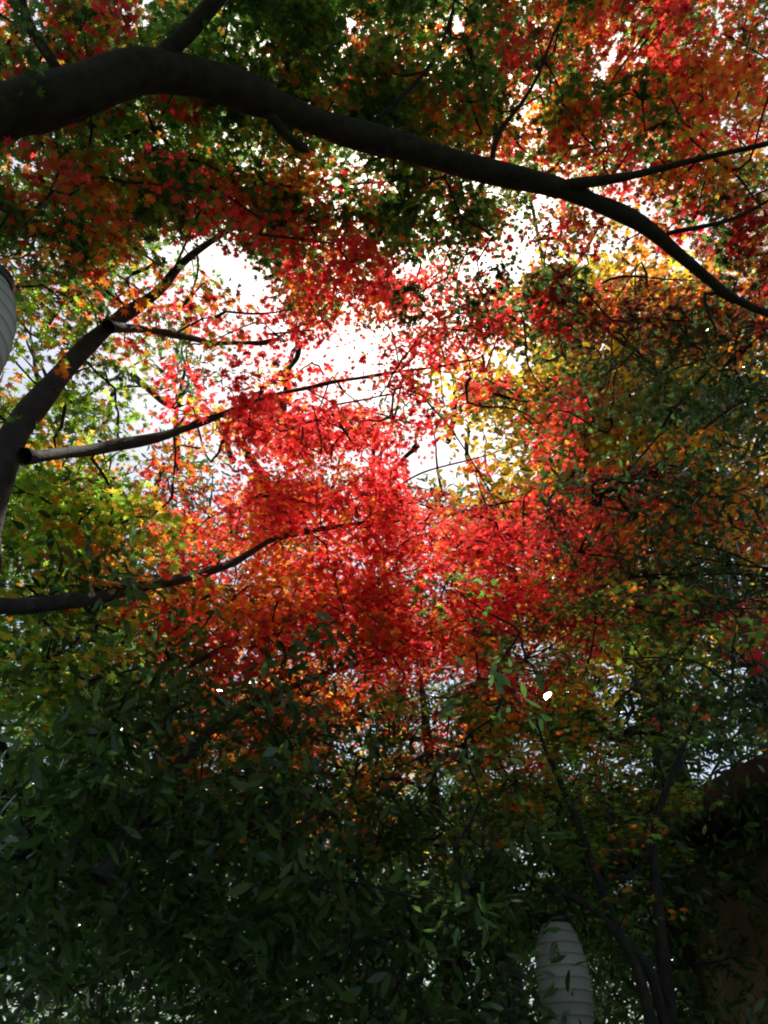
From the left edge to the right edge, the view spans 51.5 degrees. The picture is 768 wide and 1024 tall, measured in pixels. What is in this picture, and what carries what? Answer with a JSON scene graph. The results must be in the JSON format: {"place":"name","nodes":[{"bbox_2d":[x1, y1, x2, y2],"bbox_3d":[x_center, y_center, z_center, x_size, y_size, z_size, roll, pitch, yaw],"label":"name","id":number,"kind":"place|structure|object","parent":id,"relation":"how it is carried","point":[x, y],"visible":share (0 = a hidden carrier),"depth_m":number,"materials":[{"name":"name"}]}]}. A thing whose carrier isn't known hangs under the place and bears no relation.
{"place":"outdoors","nodes":[
{"label":"outdoors","id":0,"kind":"place"},
{"bbox_2d":[0,0,767,1023],"label":"sky","id":1,"kind":"structure","parent":0,"point":[227,266],"materials":[{"name":"white"}]},
{"bbox_2d":[674,821,767,1023],"bbox_3d":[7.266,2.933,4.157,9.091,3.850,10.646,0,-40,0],"label":"house walls","id":2,"kind":"structure","parent":0,"point":[729,912],"depth_m":6.70,"materials":[{"name":"brown wood"}]},
{"label":"ground","id":3,"kind":"structure","parent":0,"visible":0},
{"bbox_2d":[0,0,767,1023],"bbox_3d":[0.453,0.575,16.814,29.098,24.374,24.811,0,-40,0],"label":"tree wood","id":4,"kind":"object","parent":3,"relation":"on","point":[82,90],"visible":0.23,"depth_m":4.69,"materials":[{"name":"plant"}]},
{"bbox_2d":[0,275,16,375],"bbox_3d":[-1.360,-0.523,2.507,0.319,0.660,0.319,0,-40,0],"label":"lantern","id":5,"kind":"object","parent":4,"relation":"hanging from","point":[8,316],"visible":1,"depth_m":2.58,"materials":[{"name":"paper"}]},
{"bbox_2d":[0,264,15,293],"bbox_3d":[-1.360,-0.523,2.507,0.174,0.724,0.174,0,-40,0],"label":"lantern rims","id":6,"kind":"object","parent":5,"relation":"attached to","point":[6,275],"visible":0.37,"depth_m":2.71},
{"bbox_2d":[0,141,94,277],"bbox_3d":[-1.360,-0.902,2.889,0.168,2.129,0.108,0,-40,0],"label":"lantern cord","id":7,"kind":"object","parent":4,"relation":"hanging from","point":[37,213],"visible":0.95,"depth_m":3.06,"materials":[{"name":"black"}]},
{"bbox_2d":[0,0,767,973],"bbox_3d":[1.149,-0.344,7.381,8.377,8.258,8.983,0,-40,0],"label":"maple foliage","id":8,"kind":"object","parent":4,"relation":"on","point":[426,108],"visible":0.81,"depth_m":5.29,"materials":[{"name":"red plant"}]},
{"bbox_2d":[0,243,767,1023],"bbox_3d":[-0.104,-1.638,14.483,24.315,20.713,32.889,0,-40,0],"label":"evergreen foliage","id":9,"kind":"object","parent":4,"relation":"on","point":[140,895],"visible":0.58,"depth_m":3.98,"materials":[{"name":"green plant"}]},
{"bbox_2d":[534,922,594,1023],"bbox_3d":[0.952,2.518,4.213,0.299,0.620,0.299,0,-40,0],"label":"lantern","id":10,"kind":"object","parent":4,"relation":"hanging from","point":[580,1004],"visible":0.83,"depth_m":4.15,"materials":[{"name":"paper"}]},
{"bbox_2d":[540,914,570,924],"bbox_3d":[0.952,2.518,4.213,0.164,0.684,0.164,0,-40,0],"label":"lantern rims","id":11,"kind":"object","parent":10,"relation":"attached to","point":[544,919],"visible":0.63,"depth_m":4.37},
{"bbox_2d":[415,229,767,763],"bbox_3d":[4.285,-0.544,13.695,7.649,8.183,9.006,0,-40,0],"label":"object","id":12,"kind":"object","parent":4,"relation":"attached to","point":[608,269],"visible":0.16,"depth_m":12.28,"materials":[{"name":"plant"}]},
{"bbox_2d":[557,754,767,1023],"bbox_3d":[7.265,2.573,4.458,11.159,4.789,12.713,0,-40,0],"label":"timber house","id":13,"kind":"structure","parent":3,"relation":"on","point":[750,769],"depth_m":6.78,"materials":[{"name":"brown wood"}]},
{"bbox_2d":[610,753,765,833],"bbox_3d":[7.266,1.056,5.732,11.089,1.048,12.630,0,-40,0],"label":"house roof","id":14,"kind":"structure","parent":13,"relation":"attached to","point":[731,770],"depth_m":6.28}
]}

